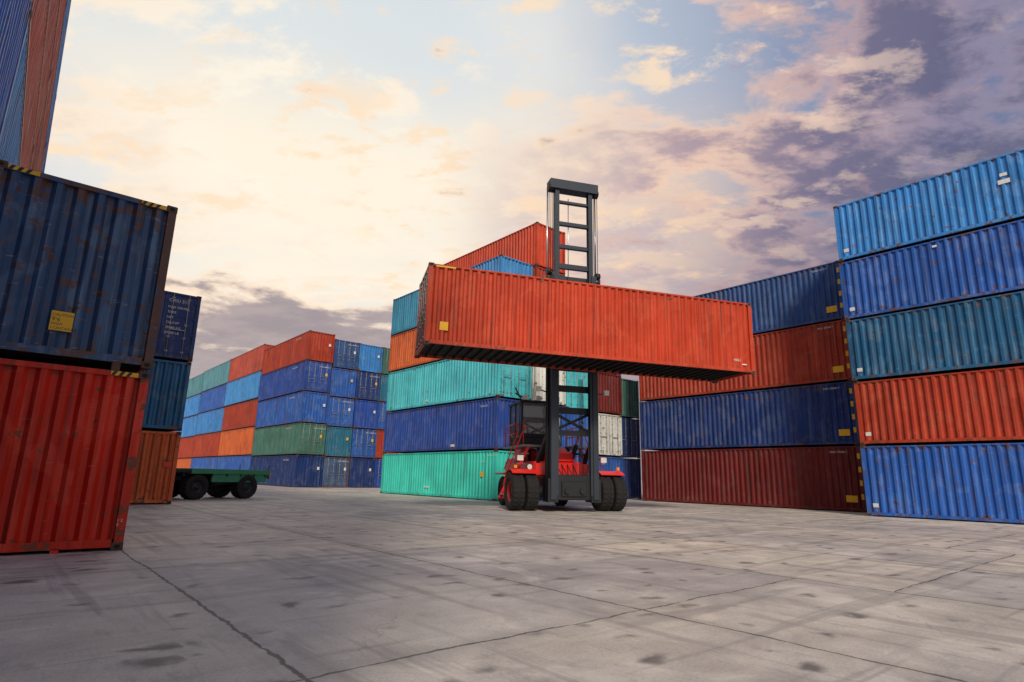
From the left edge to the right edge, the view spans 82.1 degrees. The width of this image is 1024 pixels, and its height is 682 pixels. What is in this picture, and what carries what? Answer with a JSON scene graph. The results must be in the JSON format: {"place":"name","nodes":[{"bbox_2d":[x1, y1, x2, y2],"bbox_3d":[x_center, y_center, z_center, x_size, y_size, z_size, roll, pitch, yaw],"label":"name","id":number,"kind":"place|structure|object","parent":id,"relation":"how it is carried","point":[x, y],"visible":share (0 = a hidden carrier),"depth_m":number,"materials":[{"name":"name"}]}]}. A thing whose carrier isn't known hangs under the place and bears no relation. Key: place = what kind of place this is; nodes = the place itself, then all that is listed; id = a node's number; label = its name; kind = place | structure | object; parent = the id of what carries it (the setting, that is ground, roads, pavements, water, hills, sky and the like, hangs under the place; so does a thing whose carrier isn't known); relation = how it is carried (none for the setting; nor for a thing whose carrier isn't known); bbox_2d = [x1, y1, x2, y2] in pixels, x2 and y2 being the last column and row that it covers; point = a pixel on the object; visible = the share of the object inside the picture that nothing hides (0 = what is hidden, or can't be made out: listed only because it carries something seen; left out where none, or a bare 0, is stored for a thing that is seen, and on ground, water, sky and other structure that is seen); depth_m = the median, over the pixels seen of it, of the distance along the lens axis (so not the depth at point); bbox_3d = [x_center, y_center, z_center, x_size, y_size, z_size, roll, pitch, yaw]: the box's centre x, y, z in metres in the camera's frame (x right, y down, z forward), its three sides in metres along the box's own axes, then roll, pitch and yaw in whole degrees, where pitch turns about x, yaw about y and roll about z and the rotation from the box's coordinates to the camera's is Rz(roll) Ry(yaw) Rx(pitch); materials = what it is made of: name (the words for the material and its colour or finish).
{"place":"outdoors","nodes":[
{"label":"outdoors","id":0,"kind":"place"},
{"bbox_2d":[0,480,1023,681],"bbox_3d":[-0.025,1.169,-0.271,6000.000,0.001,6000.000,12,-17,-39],"label":"ground","id":1,"kind":"structure","parent":0,"point":[268,583],"depth_m":6.13,"materials":[{"name":"concrete"}]},
{"bbox_2d":[0,358,150,553],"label":"shipping container","id":2,"kind":"object","parent":1,"relation":"on","point":[69,440],"visible":1,"depth_m":8.73,"materials":[{"name":"red metal"}]},
{"bbox_2d":[0,159,177,372],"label":"shipping container","id":3,"kind":"object","parent":2,"relation":"on","point":[83,271],"visible":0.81,"depth_m":9.22,"materials":[{"name":"metal"}]},
{"bbox_2d":[130,430,181,503],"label":"shipping container","id":4,"kind":"object","parent":1,"relation":"on","point":[155,467],"visible":0.32,"depth_m":21.23,"materials":[{"name":"orange metal"}]},
{"bbox_2d":[141,359,191,431],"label":"shipping container","id":5,"kind":"object","parent":4,"relation":"on","point":[166,396],"visible":0.3,"depth_m":21.83,"materials":[{"name":"metal"}]},
{"bbox_2d":[153,290,201,362],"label":"shipping container","id":6,"kind":"object","parent":5,"relation":"on","point":[177,328],"visible":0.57,"depth_m":22.38,"materials":[{"name":"blue metal"}]},
{"bbox_2d":[176,458,191,467],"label":"shipping container","id":7,"kind":"object","parent":1,"relation":"on","point":[184,463],"visible":0.18,"depth_m":80.83,"materials":[{"name":"orange metal"}]},
{"bbox_2d":[178,436,201,458],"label":"shipping container","id":8,"kind":"object","parent":7,"relation":"on","point":[186,448],"visible":0.36,"depth_m":81.47,"materials":[{"name":"metal"}]},
{"bbox_2d":[176,415,197,437],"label":"shipping container","id":9,"kind":"object","parent":8,"relation":"on","point":[189,425],"visible":0.36,"depth_m":82.18,"materials":[{"name":"metal"}]},
{"bbox_2d":[183,394,200,418],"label":"shipping container","id":10,"kind":"object","parent":9,"relation":"on","point":[192,405],"visible":0.43,"depth_m":82.57,"materials":[{"name":"metal"}]},
{"bbox_2d":[186,373,203,398],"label":"shipping container","id":11,"kind":"object","parent":10,"relation":"on","point":[195,385],"visible":0.4,"depth_m":83.33,"materials":[{"name":"metal"}]},
{"bbox_2d":[190,457,217,468],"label":"shipping container","id":12,"kind":"object","parent":1,"relation":"on","point":[206,463],"visible":0.3,"depth_m":72.86,"materials":[{"name":"blue metal"}]},
{"bbox_2d":[192,432,224,457],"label":"shipping container","id":13,"kind":"object","parent":12,"relation":"on","point":[205,445],"visible":0.67,"depth_m":73.38,"materials":[{"name":"metal"}]},
{"bbox_2d":[195,407,223,434],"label":"shipping container","id":14,"kind":"object","parent":13,"relation":"on","point":[208,422],"visible":0.61,"depth_m":74.16,"materials":[{"name":"metal"}]},
{"bbox_2d":[198,384,226,413],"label":"shipping container","id":15,"kind":"object","parent":14,"relation":"on","point":[212,399],"visible":0.59,"depth_m":75.00,"materials":[{"name":"blue metal"}]},
{"bbox_2d":[201,360,230,391],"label":"shipping container","id":16,"kind":"object","parent":15,"relation":"on","point":[216,376],"visible":0.54,"depth_m":75.56,"materials":[{"name":"metal"}]},
{"bbox_2d":[172,465,270,499],"bbox_3d":[-13.765,6.089,26.612,2.400,2.014,6.507,-6,-15,29],"label":"flatbed trailer","id":17,"kind":"object","parent":1,"relation":"on","point":[193,483],"visible":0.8,"depth_m":26.08,"materials":[{"name":"metal"}]},
{"bbox_2d":[216,455,256,469],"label":"shipping container","id":18,"kind":"object","parent":1,"relation":"on","point":[232,462],"visible":0.27,"depth_m":63.70,"materials":[{"name":"blue metal"}]},
{"bbox_2d":[218,426,258,455],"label":"shipping container","id":19,"kind":"object","parent":18,"relation":"on","point":[237,442],"visible":0.62,"depth_m":64.35,"materials":[{"name":"orange metal"}]},
{"bbox_2d":[221,398,260,430],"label":"shipping container","id":20,"kind":"object","parent":19,"relation":"on","point":[240,415],"visible":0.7,"depth_m":64.95,"materials":[{"name":"metal"}]},
{"bbox_2d":[224,371,261,406],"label":"shipping container","id":21,"kind":"object","parent":20,"relation":"on","point":[243,389],"visible":0.58,"depth_m":65.51,"materials":[{"name":"metal"}]},
{"bbox_2d":[228,344,274,382],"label":"shipping container","id":22,"kind":"object","parent":21,"relation":"on","point":[247,363],"visible":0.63,"depth_m":66.03,"materials":[{"name":"metal"}]},
{"bbox_2d":[250,455,323,486],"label":"shipping container","id":23,"kind":"object","parent":1,"relation":"on","point":[297,470],"visible":0.92,"depth_m":51.66,"materials":[{"name":"blue metal"}]},
{"bbox_2d":[251,422,326,455],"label":"shipping container","id":24,"kind":"object","parent":23,"relation":"on","point":[300,438],"visible":0.99,"depth_m":52.52,"materials":[{"name":"green metal"}]},
{"bbox_2d":[255,391,329,428],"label":"shipping container","id":25,"kind":"object","parent":24,"relation":"on","point":[305,407],"visible":0.9,"depth_m":53.15,"materials":[{"name":"blue metal"}]},
{"bbox_2d":[258,360,331,401],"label":"shipping container","id":26,"kind":"object","parent":25,"relation":"on","point":[309,376],"visible":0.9,"depth_m":53.77,"materials":[{"name":"metal"}]},
{"bbox_2d":[262,330,334,374],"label":"shipping container","id":27,"kind":"object","parent":26,"relation":"on","point":[311,345],"visible":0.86,"depth_m":54.44,"materials":[{"name":"metal"}]},
{"bbox_2d":[321,457,349,487],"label":"shipping container","id":28,"kind":"object","parent":1,"relation":"on","point":[335,472],"visible":0.52,"depth_m":52.64,"materials":[{"name":"metal"}]},
{"bbox_2d":[311,426,351,456],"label":"shipping container","id":29,"kind":"object","parent":28,"relation":"on","point":[338,441],"visible":0.31,"depth_m":53.28,"materials":[{"name":"teal metal"}]},
{"bbox_2d":[326,396,353,427],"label":"shipping container","id":30,"kind":"object","parent":29,"relation":"on","point":[340,412],"visible":0.4,"depth_m":53.90,"materials":[{"name":"blue metal"}]},
{"bbox_2d":[326,367,356,398],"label":"shipping container","id":31,"kind":"object","parent":30,"relation":"on","point":[342,383],"visible":0.26,"depth_m":54.46,"materials":[{"name":"blue metal"}]},
{"bbox_2d":[332,339,359,370],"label":"shipping container","id":32,"kind":"object","parent":31,"relation":"on","point":[346,355],"visible":0.39,"depth_m":55.07,"materials":[{"name":"metal"}]},
{"bbox_2d":[348,458,374,487],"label":"shipping container","id":33,"kind":"object","parent":1,"relation":"on","point":[361,472],"visible":0.28,"depth_m":54.23,"materials":[{"name":"blue metal"}]},
{"bbox_2d":[338,428,376,457],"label":"shipping container","id":34,"kind":"object","parent":33,"relation":"on","point":[363,443],"visible":0.45,"depth_m":54.86,"materials":[{"name":"blue metal"}]},
{"bbox_2d":[349,399,378,429],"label":"shipping container","id":35,"kind":"object","parent":34,"relation":"on","point":[365,414],"visible":0.28,"depth_m":55.48,"materials":[{"name":"metal"}]},
{"bbox_2d":[354,371,380,400],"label":"shipping container","id":36,"kind":"object","parent":35,"relation":"on","point":[367,388],"visible":0.35,"depth_m":56.01,"materials":[{"name":"blue metal"}]},
{"bbox_2d":[357,343,382,373],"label":"shipping container","id":37,"kind":"object","parent":36,"relation":"on","point":[370,358],"visible":0.21,"depth_m":56.73,"materials":[{"name":"metal"}]},
{"bbox_2d":[373,459,381,487],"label":"shipping container","id":38,"kind":"object","parent":1,"relation":"on","point":[377,473],"visible":0.11,"depth_m":55.25,"materials":[{"name":"metal"}]},
{"bbox_2d":[363,430,397,458],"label":"shipping container","id":39,"kind":"object","parent":38,"relation":"on","point":[379,453],"visible":0.11,"depth_m":55.89,"materials":[{"name":"metal"}]},
{"bbox_2d":[372,402,388,430],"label":"shipping container","id":40,"kind":"object","parent":39,"relation":"on","point":[381,416],"visible":0.07,"depth_m":56.46,"materials":[{"name":"blue metal"}]},
{"bbox_2d":[375,374,388,402],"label":"shipping container","id":41,"kind":"object","parent":40,"relation":"on","point":[383,388],"visible":0.13,"depth_m":57.14,"materials":[{"name":"teal metal"}]},
{"bbox_2d":[381,347,391,374],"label":"shipping container","id":42,"kind":"object","parent":41,"relation":"on","point":[385,360],"visible":0.07,"depth_m":57.68,"materials":[{"name":"green metal"}]},
{"bbox_2d":[380,450,514,500],"bbox_3d":[-3.887,8.128,35.798,2.442,2.600,12.286,12,-17,-39],"label":"shipping container","id":43,"kind":"object","parent":1,"relation":"on","point":[466,474],"visible":0.86,"depth_m":33.94,"materials":[{"name":"metal"}]},
{"bbox_2d":[383,397,518,452],"bbox_3d":[-3.864,5.501,36.444,2.442,2.750,12.210,12,-17,-39],"label":"shipping container","id":44,"kind":"object","parent":43,"relation":"on","point":[478,425],"visible":0.87,"depth_m":34.38,"materials":[{"name":"metal"}]},
{"bbox_2d":[386,359,531,411],"bbox_3d":[-3.772,2.790,37.055,2.442,2.750,12.210,12,-17,-39],"label":"shipping container","id":45,"kind":"object","parent":44,"relation":"on","point":[443,382],"visible":0.77,"depth_m":34.96,"materials":[{"name":"metal"}]},
{"bbox_2d":[388,328,445,372],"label":"shipping container","id":46,"kind":"object","parent":45,"relation":"on","point":[402,351],"visible":0.16,"depth_m":39.95,"materials":[{"name":"orange metal"}]},
{"bbox_2d":[391,289,418,335],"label":"shipping container","id":47,"kind":"object","parent":46,"relation":"on","point":[404,313],"visible":0.38,"depth_m":40.77,"materials":[{"name":"metal"}]},
{"bbox_2d":[470,254,532,275],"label":"shipping container","id":48,"kind":"object","parent":46,"relation":"on","point":[502,263],"visible":0.11,"depth_m":33.92,"materials":[{"name":"metal"}]},
{"bbox_2d":[495,178,626,510],"bbox_3d":[1.710,0.405,25.577,11.900,13.250,6.821,5,-14,-15],"label":"container handler forklift","id":49,"kind":"object","parent":1,"relation":"on","point":[549,469],"visible":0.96,"depth_m":22.85,"materials":[{"name":"metal"}]},
{"bbox_2d":[414,262,754,383],"bbox_3d":[2.788,-0.415,21.437,12.210,2.720,2.442,5,-14,-15],"label":"shipping container","id":50,"kind":"object","parent":49,"relation":"on","point":[477,315],"visible":1,"depth_m":20.31,"materials":[{"name":"red metal"}]},
{"bbox_2d":[574,455,587,463],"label":"shipping container","id":51,"kind":"object","parent":1,"relation":"on","point":[576,458],"visible":0.01,"depth_m":34.78,"materials":[{"name":"metal"}]},
{"bbox_2d":[565,414,587,454],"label":"shipping container","id":52,"kind":"object","parent":51,"relation":"on","point":[571,417],"visible":0.03,"depth_m":35.09,"materials":[{"name":"blue metal"}]},
{"bbox_2d":[560,371,587,407],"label":"shipping container","id":53,"kind":"object","parent":52,"relation":"on","point":[573,379],"visible":0.11,"depth_m":35.61,"materials":[{"name":"metal"}]},
{"bbox_2d":[599,456,622,476],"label":"shipping container","id":54,"kind":"object","parent":1,"relation":"on","point":[612,463],"visible":0.05,"depth_m":36.61,"materials":[{"name":"blue metal"}]},
{"bbox_2d":[584,413,622,456],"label":"shipping container","id":55,"kind":"object","parent":54,"relation":"on","point":[610,433],"visible":0.3,"depth_m":36.90,"materials":[{"name":"white metal"}]},
{"bbox_2d":[598,372,621,414],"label":"shipping container","id":56,"kind":"object","parent":55,"relation":"on","point":[611,403],"visible":0.14,"depth_m":37.56,"materials":[{"name":"red metal"}]},
{"bbox_2d":[623,458,641,498],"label":"shipping container","id":57,"kind":"object","parent":1,"relation":"on","point":[632,472],"visible":0.09,"depth_m":38.61,"materials":[{"name":"blue metal"}]},
{"bbox_2d":[604,418,640,457],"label":"shipping container","id":58,"kind":"object","parent":57,"relation":"on","point":[630,438],"visible":0.26,"depth_m":39.15,"materials":[{"name":"blue metal"}]},
{"bbox_2d":[621,378,639,418],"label":"shipping container","id":59,"kind":"object","parent":58,"relation":"on","point":[630,399],"visible":0.12,"depth_m":39.76,"materials":[{"name":"green metal"}]},
{"bbox_2d":[641,445,866,512],"bbox_3d":[12.713,7.346,31.702,2.442,2.950,12.210,12,-17,-39],"label":"shipping container","id":60,"kind":"object","parent":1,"relation":"on","point":[829,478],"visible":0.91,"depth_m":29.97,"materials":[{"name":"red metal"}]},
{"bbox_2d":[639,381,873,450],"bbox_3d":[12.754,4.445,32.381,2.442,2.950,12.210,12,-17,-39],"label":"shipping container","id":61,"kind":"object","parent":60,"relation":"on","point":[821,415],"visible":0.94,"depth_m":30.67,"materials":[{"name":"blue metal"}]},
{"bbox_2d":[639,319,855,401],"bbox_3d":[12.824,1.536,33.025,2.442,2.950,12.210,12,-17,-39],"label":"shipping container","id":62,"kind":"object","parent":61,"relation":"on","point":[816,354],"visible":0.56,"depth_m":30.00,"materials":[{"name":"metal"}]},
{"bbox_2d":[693,260,844,334],"bbox_3d":[12.904,-1.355,33.748,2.442,2.950,12.210,12,-17,-39],"label":"shipping container","id":63,"kind":"object","parent":62,"relation":"on","point":[805,297],"visible":0.39,"depth_m":30.26,"materials":[{"name":"metal"}]},
{"bbox_2d":[860,443,1023,522],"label":"shipping container","id":64,"kind":"object","parent":1,"relation":"on","point":[979,482],"visible":0.99,"depth_m":21.56,"materials":[{"name":"blue metal"}]},
{"bbox_2d":[853,366,1023,445],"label":"shipping container","id":65,"kind":"object","parent":64,"relation":"on","point":[978,406],"visible":0.97,"depth_m":22.07,"materials":[{"name":"metal"}]},
{"bbox_2d":[845,291,1023,381],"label":"shipping container","id":66,"kind":"object","parent":65,"relation":"on","point":[984,333],"visible":0.91,"depth_m":22.43,"materials":[{"name":"metal"}]},
{"bbox_2d":[839,219,1023,319],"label":"shipping container","id":67,"kind":"object","parent":66,"relation":"on","point":[983,263],"visible":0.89,"depth_m":22.89,"materials":[{"name":"blue metal"}]},
{"bbox_2d":[833,148,1023,261],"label":"shipping container","id":68,"kind":"object","parent":67,"relation":"on","point":[979,195],"visible":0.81,"depth_m":23.27,"materials":[{"name":"metal"}]},
{"bbox_2d":[44,0,1023,479],"label":"sky","id":69,"kind":"structure","parent":0,"point":[315,158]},
{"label":"shipping container","id":70,"kind":"object","parent":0,"visible":0},
{"bbox_2d":[0,0,31,137],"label":"shipping container","id":71,"kind":"object","parent":70,"relation":"on","point":[15,15],"visible":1,"depth_m":8.61,"materials":[{"name":"blue metal"}]},
{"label":"shipping container","id":72,"kind":"object","parent":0,"visible":0},
{"bbox_2d":[0,19,29,165],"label":"shipping container","id":73,"kind":"object","parent":72,"relation":"on","point":[10,139],"visible":0.26,"depth_m":11.04,"materials":[{"name":"metal"}]},
{"bbox_2d":[19,0,48,168],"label":"shipping container","id":74,"kind":"object","parent":73,"relation":"on","point":[37,34],"visible":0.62,"depth_m":13.67,"materials":[{"name":"metal"}]},
{"bbox_2d":[33,0,59,148],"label":"shipping container","id":75,"kind":"object","parent":74,"relation":"on","point":[53,9],"visible":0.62,"depth_m":17.22,"materials":[{"name":"metal"}]},
{"bbox_2d":[50,0,66,74],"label":"shipping container","id":76,"kind":"object","parent":75,"relation":"on","point":[62,6],"visible":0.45,"depth_m":19.76,"materials":[{"name":"metal"}]},
{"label":"shipping container","id":77,"kind":"object","parent":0,"visible":0},
{"bbox_2d":[30,78,49,170],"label":"shipping container","id":78,"kind":"object","parent":77,"relation":"on","point":[35,158],"visible":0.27,"depth_m":21.97,"materials":[{"name":"metal"}]},
{"bbox_2d":[37,8,65,171],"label":"shipping container","id":79,"kind":"object","parent":78,"relation":"on","point":[48,103],"visible":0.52,"depth_m":24.33,"materials":[{"name":"metal"}]},
{"bbox_2d":[45,0,70,143],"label":"shipping container","id":80,"kind":"object","parent":79,"relation":"on","point":[63,36],"visible":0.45,"depth_m":26.00,"materials":[{"name":"metal"}]},
{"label":"shipping container","id":81,"kind":"object","parent":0,"visible":0},
{"bbox_2d":[39,148,44,171],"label":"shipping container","id":82,"kind":"object","parent":81,"relation":"on","point":[42,162],"visible":0.01,"depth_m":31.10,"materials":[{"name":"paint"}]},
{"bbox_2d":[41,100,55,172],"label":"shipping container","id":83,"kind":"object","parent":82,"relation":"on","point":[45,152],"visible":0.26,"depth_m":33.23,"materials":[{"name":"metal"}]},
{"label":"shipping container","id":84,"kind":"object","parent":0,"visible":0},
{"bbox_2d":[533,406,564,448],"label":"shipping container","id":85,"kind":"object","parent":84,"relation":"on","point":[562,437],"visible":0.03,"depth_m":34.17,"materials":[{"name":"blue metal"}]},
{"bbox_2d":[531,367,565,405],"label":"shipping container","id":86,"kind":"object","parent":85,"relation":"on","point":[538,376],"visible":0.11,"depth_m":33.78,"materials":[{"name":"white metal"}]},
{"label":"shipping container","id":87,"kind":"object","parent":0,"visible":0},
{"bbox_2d":[532,265,564,277],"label":"shipping container","id":88,"kind":"object","parent":87,"relation":"on","point":[538,271],"visible":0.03,"depth_m":35.10,"materials":[{"name":"metal"}]},
{"bbox_2d":[443,222,564,274],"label":"shipping container","id":89,"kind":"object","parent":88,"relation":"on","point":[527,244],"visible":0.26,"depth_m":36.68,"materials":[{"name":"red metal"}]}
]}

